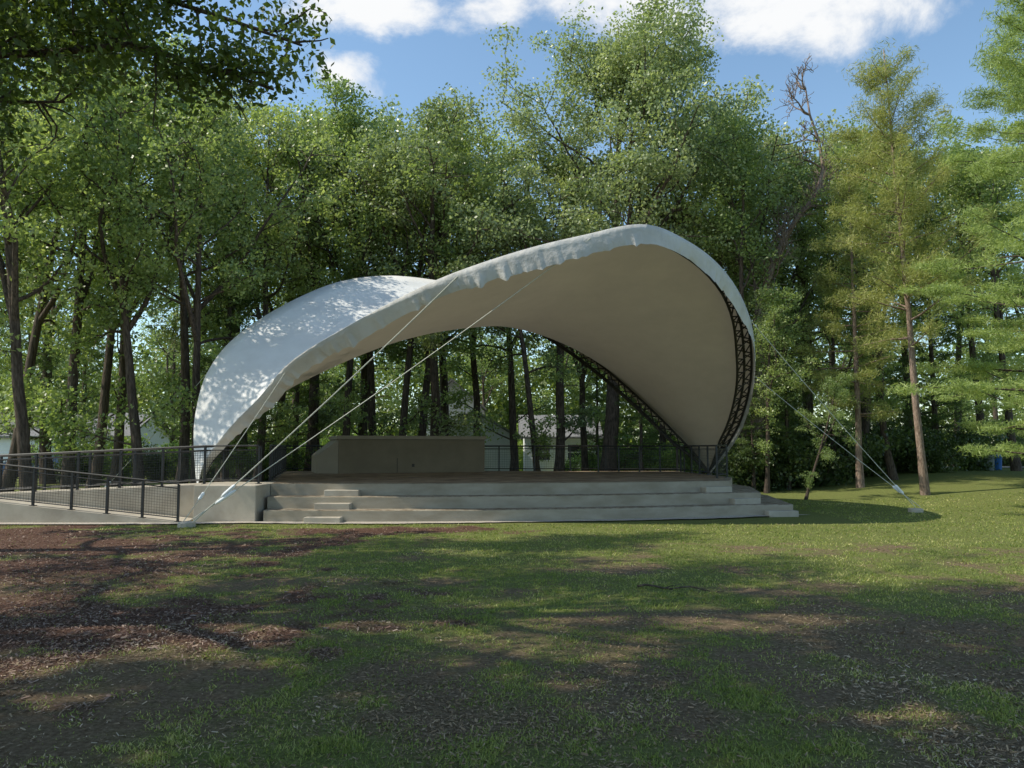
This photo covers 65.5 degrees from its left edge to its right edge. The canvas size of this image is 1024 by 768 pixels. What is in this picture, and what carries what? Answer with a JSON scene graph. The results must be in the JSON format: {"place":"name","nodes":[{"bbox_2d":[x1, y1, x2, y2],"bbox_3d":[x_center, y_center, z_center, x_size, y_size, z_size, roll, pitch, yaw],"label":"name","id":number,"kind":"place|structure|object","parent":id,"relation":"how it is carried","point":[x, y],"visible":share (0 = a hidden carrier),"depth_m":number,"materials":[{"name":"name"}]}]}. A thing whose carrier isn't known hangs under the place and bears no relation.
{"place":"outdoors","nodes":[
{"label":"outdoors","id":0,"kind":"place"},
{"bbox_2d":[0,514,806,523],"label":"gravel path","id":1,"kind":"structure","parent":0,"point":[708,517],"depth_m":20.61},
{"bbox_2d":[0,466,1023,767],"bbox_3d":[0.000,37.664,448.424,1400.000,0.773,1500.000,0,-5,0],"label":"ground","id":2,"kind":"structure","parent":0,"point":[950,486],"depth_m":8.22,"materials":[{"name":"green plant"}]},
{"bbox_2d":[0,74,68,410],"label":"leafy tree","id":3,"kind":"object","parent":2,"relation":"on","point":[28,264],"visible":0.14,"depth_m":30.39,"materials":[{"name":"green plant"}]},
{"bbox_2d":[0,269,81,400],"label":"leafy tree","id":4,"kind":"object","parent":2,"relation":"on","point":[61,366],"visible":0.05,"depth_m":64.83,"materials":[{"name":"green plant"}]},
{"bbox_2d":[0,213,94,444],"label":"pine tree","id":5,"kind":"object","parent":2,"relation":"on","point":[41,361],"visible":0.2,"depth_m":42.25,"materials":[{"name":"green plant"}]},
{"bbox_2d":[0,6,110,490],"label":"leafy tree","id":6,"kind":"object","parent":2,"relation":"on","point":[12,305],"visible":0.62,"depth_m":26.90,"materials":[{"name":"green plant"}]},
{"bbox_2d":[0,68,154,483],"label":"oak tree","id":7,"kind":"object","parent":2,"relation":"on","point":[42,448],"visible":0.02,"depth_m":43.86,"materials":[{"name":"green plant"}]},
{"bbox_2d":[38,260,125,481],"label":"pine tree","id":8,"kind":"object","parent":2,"relation":"on","point":[85,378],"visible":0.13,"depth_m":46.88,"materials":[{"name":"green plant"}]},
{"bbox_2d":[0,41,167,491],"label":"leafy tree","id":9,"kind":"object","parent":2,"relation":"on","point":[39,320],"visible":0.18,"depth_m":35.20,"materials":[{"name":"green plant"}]},
{"bbox_2d":[0,413,176,472],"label":"house","id":10,"kind":"structure","parent":2,"relation":"on","point":[5,443],"depth_m":58.11,"materials":[{"name":"white"}]},
{"bbox_2d":[0,1,213,488],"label":"leafy tree","id":11,"kind":"object","parent":2,"relation":"on","point":[102,305],"visible":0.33,"depth_m":30.08,"materials":[{"name":"green plant"}]},
{"bbox_2d":[0,61,256,485],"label":"leafy tree","id":12,"kind":"object","parent":2,"relation":"on","point":[87,342],"visible":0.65,"depth_m":28.78,"materials":[{"name":"green plant"}]},
{"bbox_2d":[39,64,217,486],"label":"leafy tree","id":13,"kind":"object","parent":2,"relation":"on","point":[121,395],"visible":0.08,"depth_m":40.86,"materials":[{"name":"green plant"}]},
{"bbox_2d":[0,482,273,522],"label":"concrete ramp","id":14,"kind":"structure","parent":2,"relation":"on","point":[247,501],"depth_m":21.10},
{"bbox_2d":[0,463,181,521],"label":"metal railing","id":15,"kind":"object","parent":14,"relation":"on","point":[72,490],"visible":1,"depth_m":20.80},
{"bbox_2d":[0,445,261,491],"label":"metal railing","id":16,"kind":"object","parent":14,"relation":"on","point":[162,459],"visible":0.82,"depth_m":22.04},
{"bbox_2d":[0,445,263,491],"bbox_3d":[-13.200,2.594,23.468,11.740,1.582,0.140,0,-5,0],"label":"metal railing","id":17,"kind":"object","parent":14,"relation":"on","point":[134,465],"visible":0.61,"depth_m":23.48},
{"bbox_2d":[16,62,261,487],"bbox_3d":[-17.786,-5.277,36.556,9.931,21.010,8.654,-1,-5,16],"label":"leafy tree","id":18,"kind":"object","parent":2,"relation":"on","point":[102,407],"visible":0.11,"depth_m":36.29,"materials":[{"name":"green plant"}]},
{"bbox_2d":[123,440,177,480],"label":"shrub","id":19,"kind":"object","parent":2,"relation":"on","point":[156,465],"visible":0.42,"depth_m":47.86,"materials":[{"name":"green plant"}]},
{"bbox_2d":[0,0,335,189],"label":"oak tree","id":20,"kind":"object","parent":2,"relation":"on","point":[93,18],"visible":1,"depth_m":11.70,"materials":[{"name":"green plant"}]},
{"bbox_2d":[76,81,277,482],"bbox_3d":[-12.484,-3.762,29.556,7.299,16.741,7.751,-2,-5,21],"label":"leafy tree","id":21,"kind":"object","parent":2,"relation":"on","point":[184,139],"visible":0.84,"depth_m":29.09,"materials":[{"name":"green plant"}]},
{"bbox_2d":[135,263,219,446],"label":"leafy tree","id":22,"kind":"object","parent":2,"relation":"on","point":[154,339],"visible":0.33,"depth_m":63.65,"materials":[{"name":"green plant"}]},
{"bbox_2d":[107,75,288,481],"bbox_3d":[-15.655,-5.153,41.394,8.405,21.576,14.254,-1,-5,0],"label":"oak tree","id":23,"kind":"object","parent":2,"relation":"on","point":[171,333],"visible":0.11,"depth_m":39.91,"materials":[{"name":"green plant"}]},
{"bbox_2d":[72,30,364,483],"bbox_3d":[-11.832,-5.063,33.521,10.213,20.176,7.391,3,-3,0],"label":"leafy tree","id":24,"kind":"object","parent":2,"relation":"on","point":[185,364],"visible":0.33,"depth_m":33.38,"materials":[{"name":"green plant"}]},
{"bbox_2d":[175,186,288,481],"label":"pine tree","id":25,"kind":"object","parent":2,"relation":"on","point":[229,311],"visible":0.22,"depth_m":35.16,"materials":[{"name":"green plant"}]},
{"bbox_2d":[151,88,321,481],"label":"leafy tree","id":26,"kind":"object","parent":2,"relation":"on","point":[202,277],"visible":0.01,"depth_m":43.48,"materials":[{"name":"green plant"}]},
{"bbox_2d":[0,525,515,723],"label":"mulch","id":27,"kind":"object","parent":2,"relation":"on","point":[54,658],"visible":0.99,"depth_m":9.20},
{"bbox_2d":[163,99,352,481],"bbox_3d":[-11.863,-4.440,38.746,7.043,19.653,10.165,-1,-5,15],"label":"leafy tree","id":28,"kind":"object","parent":2,"relation":"on","point":[277,152],"visible":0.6,"depth_m":37.87,"materials":[{"name":"green plant"}]},
{"bbox_2d":[214,434,316,481],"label":"shrub","id":29,"kind":"object","parent":2,"relation":"on","point":[298,457],"visible":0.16,"depth_m":40.43,"materials":[{"name":"green plant"}]},
{"bbox_2d":[205,97,361,438],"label":"leafy tree","id":30,"kind":"object","parent":2,"relation":"on","point":[283,398],"visible":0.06,"depth_m":45.09,"materials":[{"name":"green plant"}]},
{"bbox_2d":[254,233,353,470],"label":"pine tree","id":31,"kind":"object","parent":2,"relation":"on","point":[305,403],"visible":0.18,"depth_m":41.85,"materials":[{"name":"green plant"}]},
{"bbox_2d":[244,109,405,450],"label":"leafy tree","id":32,"kind":"object","parent":2,"relation":"on","point":[301,397],"visible":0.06,"depth_m":43.10,"materials":[{"name":"green plant"}]},
{"bbox_2d":[233,102,439,470],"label":"oak tree","id":33,"kind":"object","parent":2,"relation":"on","point":[311,421],"visible":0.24,"depth_m":40.57,"materials":[{"name":"green plant"}]},
{"bbox_2d":[258,99,426,435],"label":"leafy tree","id":34,"kind":"object","parent":2,"relation":"on","point":[347,419],"visible":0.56,"depth_m":38.84,"materials":[{"name":"green plant"}]},
{"bbox_2d":[258,94,443,435],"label":"oak tree","id":35,"kind":"object","parent":2,"relation":"on","point":[364,426],"visible":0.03,"depth_m":45.93,"materials":[{"name":"green plant"}]},
{"bbox_2d":[278,69,450,435],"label":"leafy tree","id":36,"kind":"object","parent":2,"relation":"on","point":[342,90],"visible":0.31,"depth_m":41.62,"materials":[{"name":"green plant"}]},
{"bbox_2d":[330,342,423,434],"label":"leafy tree","id":37,"kind":"object","parent":2,"relation":"on","point":[385,396],"visible":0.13,"depth_m":74.01,"materials":[{"name":"green plant"}]},
{"bbox_2d":[337,113,478,435],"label":"oak tree","id":38,"kind":"object","parent":2,"relation":"on","point":[443,384],"visible":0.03,"depth_m":46.79,"materials":[{"name":"green plant"}]},
{"bbox_2d":[319,108,521,435],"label":"leafy tree","id":39,"kind":"object","parent":2,"relation":"on","point":[426,382],"visible":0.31,"depth_m":39.84,"materials":[{"name":"green plant"}]},
{"bbox_2d":[329,116,517,435],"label":"leafy tree","id":40,"kind":"object","parent":2,"relation":"on","point":[405,421],"visible":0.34,"depth_m":39.17,"materials":[{"name":"green plant"}]},
{"bbox_2d":[291,82,556,435],"bbox_3d":[-3.807,-4.401,37.549,12.510,19.361,7.591,-3,-5,33],"label":"oak tree","id":41,"kind":"object","parent":2,"relation":"on","point":[434,115],"visible":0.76,"depth_m":37.13,"materials":[{"name":"green plant"}]},
{"bbox_2d":[417,378,487,435],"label":"leafy tree","id":42,"kind":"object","parent":2,"relation":"on","point":[450,385],"depth_m":56.55,"materials":[{"name":"white"}]},
{"bbox_2d":[380,118,561,435],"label":"leafy tree","id":43,"kind":"object","parent":2,"relation":"on","point":[473,377],"visible":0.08,"depth_m":44.28,"materials":[{"name":"green plant"}]},
{"bbox_2d":[449,412,519,470],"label":"house","id":44,"kind":"structure","parent":2,"relation":"on","point":[491,455],"depth_m":50.30,"materials":[{"name":"white"}]},
{"bbox_2d":[458,327,522,415],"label":"leafy tree","id":45,"kind":"object","parent":2,"relation":"on","point":[498,383],"visible":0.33,"depth_m":79.50,"materials":[{"name":"green plant"}]},
{"bbox_2d":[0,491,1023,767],"bbox_3d":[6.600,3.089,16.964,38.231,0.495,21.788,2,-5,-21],"label":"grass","id":46,"kind":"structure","parent":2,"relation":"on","point":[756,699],"depth_m":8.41,"materials":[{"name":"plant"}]},
{"bbox_2d":[0,332,1023,461],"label":"distant wood","id":47,"kind":"object","parent":2,"relation":"on","point":[502,404],"visible":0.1,"depth_m":88.02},
{"bbox_2d":[0,513,1023,767],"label":"leaf litter","id":48,"kind":"object","parent":2,"relation":"on","point":[644,675],"visible":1,"depth_m":6.47,"materials":[{"name":"plant"}]},
{"bbox_2d":[105,224,923,527],"bbox_3d":[-0.386,-0.339,27.287,28.392,9.052,15.146,1,-5,-14],"label":"tensile canopy","id":49,"kind":"object","parent":2,"relation":"on","point":[655,321],"visible":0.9,"depth_m":25.70,"materials":[{"name":"fabric"}]},
{"bbox_2d":[438,110,590,470],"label":"leafy tree","id":50,"kind":"object","parent":2,"relation":"on","point":[512,424],"visible":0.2,"depth_m":42.17,"materials":[{"name":"green plant"}]},
{"bbox_2d":[451,177,585,470],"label":"leafy tree","id":51,"kind":"object","parent":2,"relation":"on","point":[543,437],"visible":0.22,"depth_m":38.57,"materials":[{"name":"green plant"}]},
{"bbox_2d":[263,471,798,523],"bbox_3d":[-0.550,3.707,27.474,18.900,1.016,13.835,0,-5,0],"label":"stage","id":52,"kind":"object","parent":2,"relation":"on","point":[307,497],"visible":0.98,"depth_m":22.24,"materials":[{"name":"concrete"}]},
{"bbox_2d":[269,444,285,480],"bbox_3d":[-8.500,2.786,29.070,0.169,1.116,10.865,1,-5,-13],"label":"metal railing","id":53,"kind":"object","parent":52,"relation":"on","point":[278,453],"visible":0.88,"depth_m":27.39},
{"bbox_2d":[311,435,485,473],"bbox_3d":[-4.779,2.922,33.242,6.810,1.473,3.120,2,-5,-19],"label":"storage box","id":54,"kind":"object","parent":52,"relation":"on","point":[379,454],"visible":1,"depth_m":31.81,"materials":[{"name":"beige paint"}]},
{"bbox_2d":[286,445,676,470],"bbox_3d":[-1.325,3.205,34.303,16.990,1.120,0.140,0,-5,0],"label":"metal railing","id":55,"kind":"object","parent":52,"relation":"on","point":[498,456],"visible":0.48,"depth_m":34.31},
{"bbox_2d":[596,445,681,471],"bbox_3d":[5.300,3.115,33.157,3.554,1.116,0.148,0,-5,3],"label":"metal railing","id":56,"kind":"object","parent":52,"relation":"on","point":[638,452],"visible":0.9,"depth_m":33.16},
{"bbox_2d":[677,445,727,477],"bbox_3d":[7.000,2.871,30.117,0.740,1.116,8.240,0,-5,0],"label":"metal railing","id":57,"kind":"object","parent":52,"relation":"on","point":[717,459],"visible":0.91,"depth_m":29.40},
{"bbox_2d":[479,169,605,470],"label":"leafy tree","id":58,"kind":"object","parent":2,"relation":"on","point":[583,435],"visible":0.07,"depth_m":42.96,"materials":[{"name":"green plant"}]},
{"bbox_2d":[512,335,599,409],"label":"leafy tree","id":59,"kind":"object","parent":2,"relation":"on","point":[548,395],"visible":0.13,"depth_m":74.18,"materials":[{"name":"green plant"}]},
{"bbox_2d":[518,415,602,470],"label":"house","id":60,"kind":"structure","parent":2,"relation":"on","point":[573,439],"depth_m":57.82,"materials":[{"name":"white"}]},
{"bbox_2d":[469,105,664,470],"bbox_3d":[3.342,-4.391,40.469,10.458,19.786,11.077,-2,-5,22],"label":"oak tree","id":61,"kind":"object","parent":2,"relation":"on","point":[560,432],"visible":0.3,"depth_m":39.95,"materials":[{"name":"green plant"}]},
{"bbox_2d":[571,361,621,470],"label":"pine tree","id":62,"kind":"object","parent":2,"relation":"on","point":[596,396],"visible":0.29,"depth_m":46.88,"materials":[{"name":"green plant"}]},
{"bbox_2d":[461,0,775,470],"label":"oak tree","id":63,"kind":"object","parent":2,"relation":"on","point":[645,90],"visible":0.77,"depth_m":37.38,"materials":[{"name":"green plant"}]},
{"bbox_2d":[612,386,680,470],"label":"pine tree","id":64,"kind":"object","parent":2,"relation":"on","point":[651,434],"visible":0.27,"depth_m":38.32,"materials":[{"name":"green plant"}]},
{"bbox_2d":[602,179,723,470],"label":"leafy tree","id":65,"kind":"object","parent":2,"relation":"on","point":[661,436],"visible":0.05,"depth_m":43.95,"materials":[{"name":"green plant"}]},
{"bbox_2d":[645,441,715,473],"bbox_3d":[8.316,4.086,39.697,3.513,2.852,3.162,-3,-6,37],"label":"shrub","id":66,"kind":"object","parent":2,"relation":"on","point":[664,464],"visible":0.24,"depth_m":39.36,"materials":[{"name":"green plant"}]},
{"bbox_2d":[626,104,790,473],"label":"leafy tree","id":67,"kind":"object","parent":2,"relation":"on","point":[699,187],"visible":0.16,"depth_m":38.40,"materials":[{"name":"green plant"}]},
{"bbox_2d":[626,74,845,469],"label":"oak tree","id":68,"kind":"object","parent":2,"relation":"on","point":[777,149],"visible":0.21,"depth_m":40.51,"materials":[{"name":"green plant"}]},
{"bbox_2d":[688,110,806,449],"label":"leafy tree","id":69,"kind":"object","parent":2,"relation":"on","point":[741,284],"visible":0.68,"depth_m":36.58,"materials":[{"name":"green plant"}]},
{"bbox_2d":[715,429,786,491],"bbox_3d":[10.649,3.729,36.014,3.499,3.455,3.927,-2,-5,24],"label":"shrub","id":70,"kind":"object","parent":2,"relation":"on","point":[735,473],"visible":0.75,"depth_m":35.47,"materials":[{"name":"green plant"}]},
{"bbox_2d":[683,99,827,326],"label":"leafy tree","id":71,"kind":"object","parent":2,"relation":"on","point":[786,197],"visible":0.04,"depth_m":43.63,"materials":[{"name":"green plant"}]},
{"bbox_2d":[732,333,784,489],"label":"pine tree","id":72,"kind":"object","parent":2,"relation":"on","point":[752,426],"visible":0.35,"depth_m":35.34,"materials":[{"name":"green plant"}]},
{"bbox_2d":[695,430,839,491],"bbox_3d":[11.521,3.704,36.735,5.897,3.354,4.650,0,-5,0],"label":"shrub","id":73,"kind":"object","parent":2,"relation":"on","point":[776,473],"visible":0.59,"depth_m":35.78,"materials":[{"name":"green plant"}]},
{"bbox_2d":[701,211,850,436],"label":"leafy tree","id":74,"kind":"object","parent":2,"relation":"on","point":[732,268],"visible":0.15,"depth_m":39.13,"materials":[{"name":"green plant"}]},
{"bbox_2d":[754,344,814,489],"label":"pine tree","id":75,"kind":"object","parent":2,"relation":"on","point":[789,408],"visible":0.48,"depth_m":36.33,"materials":[{"name":"green plant"}]},
{"bbox_2d":[729,53,840,449],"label":"dead tree","id":76,"kind":"object","parent":2,"relation":"on","point":[785,236],"visible":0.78,"depth_m":38.79,"materials":[{"name":"brown wood"}]},
{"bbox_2d":[746,286,825,492],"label":"leafy tree","id":77,"kind":"object","parent":2,"relation":"on","point":[773,316],"visible":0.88,"depth_m":34.49,"materials":[{"name":"green plant"}]},
{"bbox_2d":[735,118,841,434],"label":"leafy tree","id":78,"kind":"object","parent":2,"relation":"on","point":[805,240],"visible":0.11,"depth_m":43.36,"materials":[{"name":"green plant"}]},
{"bbox_2d":[727,134,874,434],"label":"oak tree","id":79,"kind":"object","parent":2,"relation":"on","point":[807,405],"visible":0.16,"depth_m":43.95,"materials":[{"name":"green plant"}]},
{"bbox_2d":[744,140,862,429],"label":"leafy tree","id":80,"kind":"object","parent":2,"relation":"on","point":[809,296],"visible":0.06,"depth_m":46.66,"materials":[{"name":"green plant"}]},
{"bbox_2d":[765,268,841,439],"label":"pine tree","id":81,"kind":"object","parent":2,"relation":"on","point":[798,419],"visible":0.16,"depth_m":41.08,"materials":[{"name":"green plant"}]},
{"bbox_2d":[764,418,842,488],"bbox_3d":[13.416,3.612,38.049,4.655,4.083,4.345,0,-5,0],"label":"shrub","id":82,"kind":"object","parent":2,"relation":"on","point":[808,465],"visible":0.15,"depth_m":37.18,"materials":[{"name":"green plant"}]},
{"bbox_2d":[794,372,860,499],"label":"leafy tree","id":83,"kind":"object","parent":2,"relation":"on","point":[836,390],"visible":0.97,"depth_m":30.36,"materials":[{"name":"green plant"}]},
{"bbox_2d":[782,416,900,486],"bbox_3d":[14.589,3.423,37.823,7.127,3.913,4.865,-4,-6,42],"label":"shrub","id":84,"kind":"object","parent":2,"relation":"on","point":[827,480],"visible":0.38,"depth_m":36.92,"materials":[{"name":"green plant"}]},
{"bbox_2d":[802,414,884,480],"bbox_3d":[16.445,3.502,40.250,4.641,4.083,4.136,2,-5,-27],"label":"shrub","id":85,"kind":"object","parent":2,"relation":"on","point":[841,440],"visible":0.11,"depth_m":39.35,"materials":[{"name":"green plant"}]},
{"bbox_2d":[776,235,929,483],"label":"leafy tree","id":86,"kind":"object","parent":2,"relation":"on","point":[832,343],"visible":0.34,"depth_m":38.93,"materials":[{"name":"green plant"}]},
{"bbox_2d":[790,170,920,487],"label":"pine tree","id":87,"kind":"object","parent":2,"relation":"on","point":[840,191],"visible":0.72,"depth_m":35.09,"materials":[{"name":"green plant"}]},
{"bbox_2d":[786,111,954,474],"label":"leafy tree","id":88,"kind":"object","parent":2,"relation":"on","point":[865,425],"visible":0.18,"depth_m":40.68,"materials":[{"name":"green plant"}]},
{"bbox_2d":[839,257,929,439],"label":"pine tree","id":89,"kind":"object","parent":2,"relation":"on","point":[890,371],"visible":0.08,"depth_m":44.64,"materials":[{"name":"green plant"}]},
{"bbox_2d":[800,164,971,479],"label":"leafy tree","id":90,"kind":"object","parent":2,"relation":"on","point":[892,474],"visible":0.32,"depth_m":37.13,"materials":[{"name":"green plant"}]},
{"bbox_2d":[844,418,927,476],"bbox_3d":[18.490,3.367,40.735,4.518,3.633,6.618,-1,-5,14],"label":"shrub","id":91,"kind":"object","parent":2,"relation":"on","point":[901,436],"visible":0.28,"depth_m":39.64,"materials":[{"name":"green plant"}]},
{"bbox_2d":[804,119,1002,419],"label":"oak tree","id":92,"kind":"object","parent":2,"relation":"on","point":[939,204],"visible":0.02,"depth_m":44.75,"materials":[{"name":"green plant"}]},
{"bbox_2d":[820,36,998,494],"bbox_3d":[15.293,-4.626,30.578,6.259,18.345,5.609,-2,-5,22],"label":"pine tree","id":93,"kind":"object","parent":2,"relation":"on","point":[877,75],"visible":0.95,"depth_m":30.67,"materials":[{"name":"green plant"}]},
{"bbox_2d":[869,408,958,471],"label":"shrub","id":94,"kind":"object","parent":2,"relation":"on","point":[899,467],"visible":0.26,"depth_m":41.26,"materials":[{"name":"green plant"}]},
{"bbox_2d":[851,112,1012,431],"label":"leafy tree","id":95,"kind":"object","parent":2,"relation":"on","point":[903,353],"visible":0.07,"depth_m":44.97,"materials":[{"name":"green plant"}]},
{"bbox_2d":[884,200,991,464],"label":"pine tree","id":96,"kind":"object","parent":2,"relation":"on","point":[935,414],"visible":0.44,"depth_m":42.08,"materials":[{"name":"green plant"}]},
{"bbox_2d":[896,426,992,472],"bbox_3d":[21.125,3.438,39.858,5.091,2.795,3.475,-3,-5,29],"label":"shrub","id":97,"kind":"object","parent":2,"relation":"on","point":[934,457],"visible":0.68,"depth_m":39.58,"materials":[{"name":"green plant"}]},
{"bbox_2d":[877,132,1023,464],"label":"leafy tree","id":98,"kind":"object","parent":2,"relation":"on","point":[980,416],"visible":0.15,"depth_m":45.19,"materials":[{"name":"green plant"}]},
{"bbox_2d":[886,0,1023,460],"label":"pine tree","id":99,"kind":"object","parent":2,"relation":"on","point":[982,388],"visible":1,"depth_m":25.44,"materials":[{"name":"green plant"}]},
{"bbox_2d":[897,0,1023,438],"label":"pine tree","id":100,"kind":"object","parent":2,"relation":"on","point":[979,367],"visible":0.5,"depth_m":34.18,"materials":[{"name":"green plant"}]},
{"bbox_2d":[898,137,1023,466],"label":"leafy tree","id":101,"kind":"object","parent":2,"relation":"on","point":[958,358],"visible":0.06,"depth_m":49.87,"materials":[{"name":"green plant"}]},
{"bbox_2d":[912,133,1023,470],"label":"leafy tree","id":102,"kind":"object","parent":2,"relation":"on","point":[973,188],"visible":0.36,"depth_m":42.49,"materials":[{"name":"green plant"}]},
{"bbox_2d":[931,412,1008,470],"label":"shrub","id":103,"kind":"object","parent":2,"relation":"on","point":[972,465],"visible":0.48,"depth_m":42.29,"materials":[{"name":"green plant"}]},
{"bbox_2d":[936,241,1023,433],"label":"leafy tree","id":104,"kind":"object","parent":2,"relation":"on","point":[995,413],"visible":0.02,"depth_m":58.59,"materials":[{"name":"green plant"}]},
{"bbox_2d":[948,116,1023,396],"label":"leafy tree","id":105,"kind":"object","parent":2,"relation":"on","point":[1016,267],"visible":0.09,"depth_m":46.99,"materials":[{"name":"green plant"}]},
{"bbox_2d":[0,0,1023,445],"label":"sky","id":106,"kind":"structure","parent":0,"point":[408,49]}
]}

